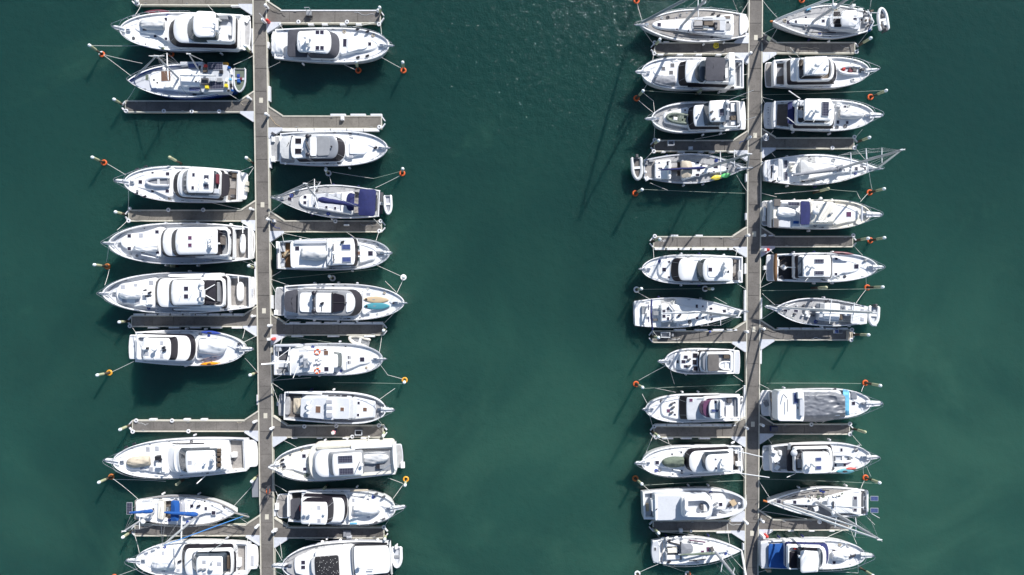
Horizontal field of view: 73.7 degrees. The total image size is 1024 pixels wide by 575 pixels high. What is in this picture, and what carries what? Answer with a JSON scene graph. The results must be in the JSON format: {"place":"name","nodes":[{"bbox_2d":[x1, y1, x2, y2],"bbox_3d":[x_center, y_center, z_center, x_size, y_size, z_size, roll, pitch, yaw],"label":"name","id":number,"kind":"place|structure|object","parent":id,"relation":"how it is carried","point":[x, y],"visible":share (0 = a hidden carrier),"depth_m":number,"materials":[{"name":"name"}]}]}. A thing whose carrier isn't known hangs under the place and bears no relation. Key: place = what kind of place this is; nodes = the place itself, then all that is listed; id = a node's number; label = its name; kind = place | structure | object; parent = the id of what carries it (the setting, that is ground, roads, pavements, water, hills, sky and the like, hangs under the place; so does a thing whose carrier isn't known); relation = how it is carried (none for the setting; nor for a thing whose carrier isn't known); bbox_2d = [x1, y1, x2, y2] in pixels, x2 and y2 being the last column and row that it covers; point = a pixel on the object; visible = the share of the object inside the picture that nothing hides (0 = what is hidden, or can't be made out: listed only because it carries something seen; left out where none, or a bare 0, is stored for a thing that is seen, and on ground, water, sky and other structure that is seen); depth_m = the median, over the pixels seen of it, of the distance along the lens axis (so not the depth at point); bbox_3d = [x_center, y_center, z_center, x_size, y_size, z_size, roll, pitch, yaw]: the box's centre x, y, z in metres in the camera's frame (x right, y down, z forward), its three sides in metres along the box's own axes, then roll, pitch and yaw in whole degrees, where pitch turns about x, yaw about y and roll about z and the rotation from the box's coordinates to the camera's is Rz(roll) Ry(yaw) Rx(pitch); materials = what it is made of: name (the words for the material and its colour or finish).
{"place":"outdoors","nodes":[
{"label":"outdoors","id":0,"kind":"place"},
{"bbox_2d":[0,0,1023,574],"bbox_3d":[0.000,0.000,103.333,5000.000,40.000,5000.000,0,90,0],"label":"water","id":1,"kind":"structure","parent":0,"point":[518,348],"depth_m":83.33,"materials":[{"name":"liquid"}]},
{"bbox_2d":[96,270,254,314],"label":"motor yacht","id":2,"kind":"object","parent":1,"relation":"on","point":[189,292],"visible":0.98,"depth_m":80.33,"materials":[{"name":"white plastic"}]},
{"bbox_2d":[118,289,140,298],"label":"covered tender","id":3,"kind":"object","parent":2,"relation":"on","point":[129,294],"visible":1,"depth_m":80.01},
{"bbox_2d":[237,282,243,300],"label":"covered tender","id":4,"kind":"object","parent":2,"relation":"on","point":[240,291],"visible":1,"depth_m":81.76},
{"bbox_2d":[100,221,254,266],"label":"motor yacht","id":5,"kind":"object","parent":1,"relation":"on","point":[184,243],"visible":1,"depth_m":80.61,"materials":[{"name":"white plastic"}]},
{"bbox_2d":[134,242,158,251],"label":"covered tender","id":6,"kind":"object","parent":5,"relation":"on","point":[146,247],"visible":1,"depth_m":80.07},
{"bbox_2d":[240,234,245,252],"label":"covered tender","id":7,"kind":"object","parent":5,"relation":"on","point":[242,243],"visible":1,"depth_m":81.78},
{"bbox_2d":[102,434,257,483],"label":"motor yacht","id":8,"kind":"object","parent":1,"relation":"on","point":[180,458],"visible":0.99,"depth_m":80.97,"materials":[{"name":"white plastic"}]},
{"bbox_2d":[126,456,150,467],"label":"covered tender","id":9,"kind":"object","parent":8,"relation":"on","point":[137,461],"visible":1,"depth_m":80.39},
{"bbox_2d":[111,10,250,55],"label":"motor yacht","id":10,"kind":"object","parent":1,"relation":"on","point":[198,32],"visible":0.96,"depth_m":80.79,"materials":[{"name":"white plastic"}]},
{"bbox_2d":[139,18,165,29],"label":"covered tender","id":11,"kind":"object","parent":10,"relation":"on","point":[152,23],"visible":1,"depth_m":80.56,"materials":[{"name":"fabric"}]},
{"bbox_2d":[113,165,248,202],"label":"motor yacht","id":12,"kind":"object","parent":1,"relation":"on","point":[189,184],"visible":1,"depth_m":81.13,"materials":[{"name":"white plastic"}]},
{"bbox_2d":[145,176,169,186],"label":"inflatable dinghy","id":13,"kind":"object","parent":12,"relation":"on","point":[158,181],"visible":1,"depth_m":80.83,"materials":[{"name":"rubber"}]},
{"bbox_2d":[126,53,237,99],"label":"ketch","id":14,"kind":"object","parent":1,"relation":"on","point":[193,80],"visible":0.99,"depth_m":81.11,"materials":[{"name":"white plastic"}]},
{"bbox_2d":[233,68,245,92],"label":"dinghy","id":15,"kind":"object","parent":14,"relation":"hanging from","point":[239,79],"visible":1,"depth_m":81.80,"materials":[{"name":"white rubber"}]},
{"bbox_2d":[121,492,249,546],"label":"ketch","id":16,"kind":"object","parent":1,"relation":"on","point":[183,511],"visible":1,"depth_m":81.58,"materials":[{"name":"white plastic"}]},
{"bbox_2d":[179,499,184,519],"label":"dodger window","id":17,"kind":"structure","parent":16,"relation":"in","point":[182,503],"depth_m":80.87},
{"bbox_2d":[122,91,253,121],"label":"finger pontoon","id":18,"kind":"object","parent":1,"relation":"on","point":[187,106],"visible":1,"depth_m":82.78,"materials":[{"name":"wood"}]},
{"bbox_2d":[125,200,254,230],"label":"finger pontoon","id":19,"kind":"object","parent":1,"relation":"on","point":[246,216],"visible":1,"depth_m":82.78,"materials":[{"name":"wood"}]},
{"bbox_2d":[124,536,258,574],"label":"motor yacht","id":20,"kind":"object","parent":1,"relation":"on","point":[207,556],"visible":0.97,"depth_m":81.04,"materials":[{"name":"white plastic"}]},
{"bbox_2d":[151,557,175,570],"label":"covered tender","id":21,"kind":"object","parent":20,"relation":"on","point":[164,563],"visible":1,"depth_m":80.42,"materials":[{"name":"fabric"}]},
{"bbox_2d":[129,327,253,366],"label":"motor yacht","id":22,"kind":"object","parent":1,"relation":"on","point":[172,347],"visible":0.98,"depth_m":80.80,"materials":[{"name":"white plastic"}]},
{"bbox_2d":[201,331,220,334],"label":"kayak","id":23,"kind":"object","parent":22,"relation":"on","point":[211,332],"visible":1,"depth_m":80.36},
{"bbox_2d":[198,338,226,354],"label":"covered tender","id":24,"kind":"object","parent":22,"relation":"on","point":[213,346],"visible":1,"depth_m":80.49,"materials":[{"name":"fabric"}]},
{"bbox_2d":[132,0,251,14],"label":"finger pontoon","id":25,"kind":"object","parent":1,"relation":"on","point":[245,5],"visible":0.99,"depth_m":82.78,"materials":[{"name":"concrete"}]},
{"bbox_2d":[128,306,256,336],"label":"finger pontoon","id":26,"kind":"object","parent":1,"relation":"on","point":[247,322],"visible":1,"depth_m":82.78,"materials":[{"name":"wood"}]},
{"bbox_2d":[128,411,257,440],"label":"finger pontoon","id":27,"kind":"object","parent":1,"relation":"on","point":[247,426],"visible":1,"depth_m":82.78,"materials":[{"name":"wood"}]},
{"bbox_2d":[131,515,259,545],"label":"finger pontoon","id":28,"kind":"object","parent":1,"relation":"on","point":[249,531],"visible":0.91,"depth_m":82.78,"materials":[{"name":"wood"}]},
{"bbox_2d":[252,476,258,496],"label":"float board","id":29,"kind":"object","parent":1,"relation":"on","point":[255,488],"visible":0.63,"depth_m":83.03,"materials":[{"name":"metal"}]},
{"bbox_2d":[252,0,276,574],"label":"walkway pontoon","id":30,"kind":"object","parent":1,"relation":"on","point":[264,300],"visible":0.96,"depth_m":82.78,"materials":[{"name":"wood"}]},
{"bbox_2d":[261,340,386,377],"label":"motor yacht","id":31,"kind":"object","parent":1,"relation":"on","point":[330,359],"visible":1,"depth_m":81.17,"materials":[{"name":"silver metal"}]},
{"bbox_2d":[267,0,383,33],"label":"finger pontoon","id":32,"kind":"object","parent":1,"relation":"on","point":[330,17],"visible":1,"depth_m":82.78,"materials":[{"name":"wood"}]},
{"bbox_2d":[270,179,382,219],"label":"sloop","id":33,"kind":"object","parent":1,"relation":"on","point":[332,201],"visible":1,"depth_m":81.60,"materials":[{"name":"white plastic"}]},
{"bbox_2d":[268,106,385,137],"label":"finger pontoon","id":34,"kind":"object","parent":1,"relation":"on","point":[334,122],"visible":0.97,"depth_m":82.78,"materials":[{"name":"wood"}]},
{"bbox_2d":[270,211,384,241],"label":"finger pontoon","id":35,"kind":"object","parent":1,"relation":"on","point":[312,226],"visible":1,"depth_m":82.78,"materials":[{"name":"wood"}]},
{"bbox_2d":[271,314,386,344],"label":"finger pontoon","id":36,"kind":"object","parent":1,"relation":"on","point":[279,329],"visible":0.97,"depth_m":82.78,"materials":[{"name":"wood"}]},
{"bbox_2d":[272,415,386,446],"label":"finger pontoon","id":37,"kind":"object","parent":1,"relation":"on","point":[283,430],"visible":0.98,"depth_m":82.78,"materials":[{"name":"wood"}]},
{"bbox_2d":[271,130,390,168],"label":"motor yacht","id":38,"kind":"object","parent":1,"relation":"on","point":[326,149],"visible":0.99,"depth_m":81.19,"materials":[{"name":"white plastic"}]},
{"bbox_2d":[274,516,387,547],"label":"finger pontoon","id":39,"kind":"object","parent":1,"relation":"on","point":[283,533],"visible":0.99,"depth_m":82.78,"materials":[{"name":"wood"}]},
{"bbox_2d":[271,537,392,574],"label":"motor yacht","id":40,"kind":"object","parent":1,"relation":"on","point":[351,557],"visible":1,"depth_m":80.33,"materials":[{"name":"white plastic"}]},
{"bbox_2d":[391,543,402,567],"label":"inflatable dinghy","id":41,"kind":"object","parent":40,"relation":"on","point":[397,554],"visible":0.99,"depth_m":82.03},
{"bbox_2d":[272,26,394,65],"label":"motor yacht","id":42,"kind":"object","parent":1,"relation":"on","point":[325,45],"visible":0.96,"depth_m":81.28,"materials":[{"name":"white plastic"}]},
{"bbox_2d":[271,33,283,55],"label":"covered tender","id":43,"kind":"object","parent":42,"relation":"on","point":[277,43],"visible":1,"depth_m":81.61,"materials":[{"name":"fabric"}]},
{"bbox_2d":[276,236,391,271],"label":"motor yacht","id":44,"kind":"object","parent":1,"relation":"on","point":[351,253],"visible":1,"depth_m":80.57,"materials":[{"name":"white plastic"}]},
{"bbox_2d":[300,247,326,260],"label":"covered tender","id":45,"kind":"object","parent":44,"relation":"on","point":[314,253],"visible":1,"depth_m":79.60,"materials":[{"name":"fabric"}]},
{"bbox_2d":[277,388,394,423],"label":"motor yacht","id":46,"kind":"object","parent":1,"relation":"on","point":[335,407],"visible":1,"depth_m":81.11,"materials":[{"name":"white plastic"}]},
{"bbox_2d":[293,396,301,414],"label":"covered tender","id":47,"kind":"object","parent":46,"relation":"on","point":[296,404],"visible":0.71,"depth_m":82.02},
{"bbox_2d":[268,436,404,481],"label":"motor yacht","id":48,"kind":"object","parent":1,"relation":"on","point":[325,460],"visible":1,"depth_m":80.02,"materials":[{"name":"white plastic"}]},
{"bbox_2d":[364,452,388,463],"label":"covered tender","id":49,"kind":"object","parent":48,"relation":"on","point":[376,457],"visible":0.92,"depth_m":79.51,"materials":[{"name":"fabric"}]},
{"bbox_2d":[274,282,406,321],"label":"motor yacht","id":50,"kind":"object","parent":1,"relation":"on","point":[337,301],"visible":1,"depth_m":80.78,"materials":[{"name":"white plastic"}]},
{"bbox_2d":[364,296,388,302],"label":"paddleboard","id":51,"kind":"object","parent":50,"relation":"on","point":[375,299],"visible":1,"depth_m":81.02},
{"bbox_2d":[364,303,389,308],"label":"paddleboard","id":52,"kind":"object","parent":50,"relation":"on","point":[377,306],"visible":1,"depth_m":81.02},
{"bbox_2d":[275,485,406,525],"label":"motor yacht","id":53,"kind":"object","parent":1,"relation":"on","point":[321,506],"visible":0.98,"depth_m":81.19,"materials":[{"name":"white plastic"}]},
{"bbox_2d":[353,504,380,514],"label":"covered tender","id":54,"kind":"object","parent":53,"relation":"on","point":[364,509],"visible":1,"depth_m":80.58,"materials":[{"name":"fabric"}]},
{"bbox_2d":[348,336,370,346],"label":"inflatable dinghy","id":55,"kind":"object","parent":1,"relation":"on","point":[362,340],"visible":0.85,"depth_m":82.89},
{"bbox_2d":[383,195,392,214],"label":"inflatable dinghy","id":56,"kind":"object","parent":1,"relation":"on","point":[387,202],"visible":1,"depth_m":81.85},
{"bbox_2d":[635,52,743,94],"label":"motor yacht","id":57,"kind":"object","parent":1,"relation":"on","point":[719,74],"visible":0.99,"depth_m":80.73,"materials":[{"name":"white plastic"}]},
{"bbox_2d":[653,75,675,85],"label":"covered tender","id":58,"kind":"object","parent":57,"relation":"on","point":[666,80],"visible":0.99,"depth_m":80.85,"materials":[{"name":"grey fabric"}]},
{"bbox_2d":[639,253,742,285],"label":"motor yacht","id":59,"kind":"object","parent":1,"relation":"on","point":[698,269],"visible":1,"depth_m":80.56,"materials":[{"name":"white plastic"}]},
{"bbox_2d":[633,296,748,329],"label":"sloop","id":60,"kind":"object","parent":1,"relation":"on","point":[669,312],"visible":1,"depth_m":81.85,"materials":[{"name":"white plastic"}]},
{"bbox_2d":[634,0,748,45],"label":"sloop","id":61,"kind":"object","parent":1,"relation":"on","point":[698,25],"visible":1,"depth_m":81.68,"materials":[{"name":"white plastic"}]},
{"bbox_2d":[642,390,743,422],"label":"motor yacht","id":62,"kind":"object","parent":1,"relation":"on","point":[696,407],"visible":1,"depth_m":80.54,"materials":[{"name":"white plastic"}]},
{"bbox_2d":[640,483,746,520],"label":"workboat","id":63,"kind":"object","parent":1,"relation":"on","point":[688,502],"visible":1,"depth_m":80.38,"materials":[{"name":"white plastic"}]},
{"bbox_2d":[649,510,744,540],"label":"finger pontoon","id":64,"kind":"object","parent":1,"relation":"on","point":[716,525],"visible":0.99,"depth_m":82.78,"materials":[{"name":"wood"}]},
{"bbox_2d":[642,150,752,186],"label":"sloop","id":65,"kind":"object","parent":1,"relation":"on","point":[689,168],"visible":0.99,"depth_m":81.78,"materials":[{"name":"white plastic"}]},
{"bbox_2d":[630,154,642,180],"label":"inflatable dinghy","id":66,"kind":"object","parent":65,"relation":"on","point":[637,167],"visible":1,"depth_m":81.99,"materials":[{"name":"rubber"}]},
{"bbox_2d":[649,321,745,351],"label":"finger pontoon","id":67,"kind":"object","parent":1,"relation":"on","point":[735,335],"visible":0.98,"depth_m":82.78,"materials":[{"name":"wood"}]},
{"bbox_2d":[660,332,669,337],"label":"dock box","id":68,"kind":"object","parent":67,"relation":"on","point":[664,334],"visible":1,"depth_m":82.64,"materials":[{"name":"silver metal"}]},
{"bbox_2d":[650,416,745,446],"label":"finger pontoon","id":69,"kind":"object","parent":1,"relation":"on","point":[734,430],"visible":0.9,"depth_m":82.78,"materials":[{"name":"wood"}]},
{"bbox_2d":[649,227,746,257],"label":"finger pontoon","id":70,"kind":"object","parent":1,"relation":"on","point":[677,242],"visible":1,"depth_m":82.78,"materials":[{"name":"wood"}]},
{"bbox_2d":[657,348,739,374],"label":"motor yacht","id":71,"kind":"object","parent":1,"relation":"on","point":[685,361],"visible":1,"depth_m":80.88,"materials":[{"name":"white plastic"}]},
{"bbox_2d":[719,361,729,369],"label":"dinghy","id":72,"kind":"object","parent":71,"relation":"on","point":[724,365],"visible":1,"depth_m":79.94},
{"bbox_2d":[651,533,746,574],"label":"sloop","id":73,"kind":"object","parent":1,"relation":"on","point":[685,550],"visible":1,"depth_m":81.88,"materials":[{"name":"white plastic"}]},
{"bbox_2d":[650,131,747,161],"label":"finger pontoon","id":74,"kind":"object","parent":1,"relation":"on","point":[703,146],"visible":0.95,"depth_m":82.78,"materials":[{"name":"wood"}]},
{"bbox_2d":[645,90,753,135],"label":"motor yacht","id":75,"kind":"object","parent":1,"relation":"on","point":[720,116],"visible":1,"depth_m":80.41,"materials":[{"name":"white plastic"}]},
{"bbox_2d":[666,112,688,124],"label":"inflatable dinghy","id":76,"kind":"object","parent":75,"relation":"on","point":[677,118],"visible":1,"depth_m":80.80,"materials":[{"name":"green rubber"}]},
{"bbox_2d":[650,33,748,64],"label":"finger pontoon","id":77,"kind":"object","parent":1,"relation":"on","point":[738,47],"visible":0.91,"depth_m":82.78,"materials":[{"name":"concrete"}]},
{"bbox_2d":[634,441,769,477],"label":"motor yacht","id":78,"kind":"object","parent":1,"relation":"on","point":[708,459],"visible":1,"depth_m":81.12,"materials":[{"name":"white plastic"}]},
{"bbox_2d":[662,456,684,467],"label":"covered tender","id":79,"kind":"object","parent":78,"relation":"on","point":[674,461],"visible":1,"depth_m":80.58,"materials":[{"name":"green fabric"}]},
{"bbox_2d":[742,0,762,574],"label":"walkway pontoon","id":80,"kind":"object","parent":1,"relation":"on","point":[752,305],"visible":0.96,"depth_m":82.78,"materials":[{"name":"wood"}]},
{"bbox_2d":[759,415,852,443],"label":"finger pontoon","id":81,"kind":"object","parent":1,"relation":"on","point":[811,428],"visible":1,"depth_m":82.78,"materials":[{"name":"wood"}]},
{"bbox_2d":[759,509,852,539],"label":"finger pontoon","id":82,"kind":"object","parent":1,"relation":"on","point":[769,525],"visible":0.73,"depth_m":82.78,"materials":[{"name":"wood"}]},
{"bbox_2d":[760,320,854,349],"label":"finger pontoon","id":83,"kind":"object","parent":1,"relation":"on","point":[767,337],"visible":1,"depth_m":82.78,"materials":[{"name":"wood"}]},
{"bbox_2d":[761,226,855,256],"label":"finger pontoon","id":84,"kind":"object","parent":1,"relation":"on","point":[771,241],"visible":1,"depth_m":82.78,"materials":[{"name":"wood"}]},
{"bbox_2d":[762,128,857,157],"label":"finger pontoon","id":85,"kind":"object","parent":1,"relation":"on","point":[772,143],"visible":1,"depth_m":82.78,"materials":[{"name":"wood"}]},
{"bbox_2d":[762,33,858,62],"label":"finger pontoon","id":86,"kind":"object","parent":1,"relation":"on","point":[772,48],"visible":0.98,"depth_m":82.78,"materials":[{"name":"wood"}]},
{"bbox_2d":[760,35,771,45],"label":"covered bin","id":87,"kind":"object","parent":86,"relation":"on","point":[767,39],"visible":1,"depth_m":82.08,"materials":[{"name":"plastic"}]},
{"bbox_2d":[758,534,874,572],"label":"motor yacht","id":88,"kind":"object","parent":1,"relation":"on","point":[802,554],"visible":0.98,"depth_m":81.25,"materials":[{"name":"white plastic"}]},
{"bbox_2d":[831,551,849,560],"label":"covered tender","id":89,"kind":"object","parent":88,"relation":"on","point":[841,555],"visible":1,"depth_m":80.88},
{"bbox_2d":[765,297,876,327],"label":"cutter","id":90,"kind":"object","parent":1,"relation":"on","point":[821,312],"visible":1,"depth_m":81.48,"materials":[{"name":"white plastic"}]},
{"bbox_2d":[867,304,879,325],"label":"inflatable dinghy","id":91,"kind":"object","parent":90,"relation":"on","point":[873,319],"visible":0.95,"depth_m":81.89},
{"bbox_2d":[762,438,880,476],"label":"motor yacht","id":92,"kind":"object","parent":1,"relation":"on","point":[812,457],"visible":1,"depth_m":81.04,"materials":[{"name":"white plastic"}]},
{"bbox_2d":[833,453,854,462],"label":"inflatable dinghy","id":93,"kind":"object","parent":92,"relation":"on","point":[842,458],"visible":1,"depth_m":81.09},
{"bbox_2d":[836,469,853,473],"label":"kayak","id":94,"kind":"object","parent":92,"relation":"on","point":[841,471],"visible":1,"depth_m":80.88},
{"bbox_2d":[760,386,883,421],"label":"motor yacht","id":95,"kind":"object","parent":1,"relation":"on","point":[811,404],"visible":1,"depth_m":80.08,"materials":[{"name":"white plastic"}]},
{"bbox_2d":[761,197,882,231],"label":"motor yacht","id":96,"kind":"object","parent":1,"relation":"on","point":[820,213],"visible":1,"depth_m":80.73,"materials":[{"name":"white plastic"}]},
{"bbox_2d":[777,207,797,216],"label":"covered tender","id":97,"kind":"object","parent":96,"relation":"on","point":[785,212],"visible":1,"depth_m":80.22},
{"bbox_2d":[764,56,879,91],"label":"motor yacht","id":98,"kind":"object","parent":1,"relation":"on","point":[814,73],"visible":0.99,"depth_m":80.97,"materials":[{"name":"white plastic"}]},
{"bbox_2d":[837,65,864,75],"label":"dinghy","id":99,"kind":"object","parent":98,"relation":"on","point":[848,70],"visible":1,"depth_m":80.94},
{"bbox_2d":[763,484,881,540],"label":"sloop","id":100,"kind":"object","parent":1,"relation":"on","point":[819,502],"visible":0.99,"depth_m":81.48,"materials":[{"name":"white plastic"}]},
{"bbox_2d":[763,91,883,134],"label":"motor yacht","id":101,"kind":"object","parent":1,"relation":"on","point":[812,115],"visible":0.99,"depth_m":81.00,"materials":[{"name":"white plastic"}]},
{"bbox_2d":[839,108,863,119],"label":"covered tender","id":102,"kind":"object","parent":101,"relation":"on","point":[851,113],"visible":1,"depth_m":80.74,"materials":[{"name":"fabric"}]},
{"bbox_2d":[763,251,884,283],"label":"motor yacht","id":103,"kind":"object","parent":1,"relation":"on","point":[813,267],"visible":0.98,"depth_m":81.36,"materials":[{"name":"white plastic"}]},
{"bbox_2d":[770,0,879,42],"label":"sloop","id":104,"kind":"object","parent":1,"relation":"on","point":[834,21],"visible":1,"depth_m":81.65,"materials":[{"name":"white plastic"}]},
{"bbox_2d":[876,7,889,33],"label":"inflatable dinghy","id":105,"kind":"object","parent":104,"relation":"on","point":[882,18],"visible":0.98,"depth_m":81.79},
{"bbox_2d":[762,148,904,187],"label":"sloop","id":106,"kind":"object","parent":1,"relation":"on","point":[807,170],"visible":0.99,"depth_m":81.83,"materials":[{"name":"white plastic"}]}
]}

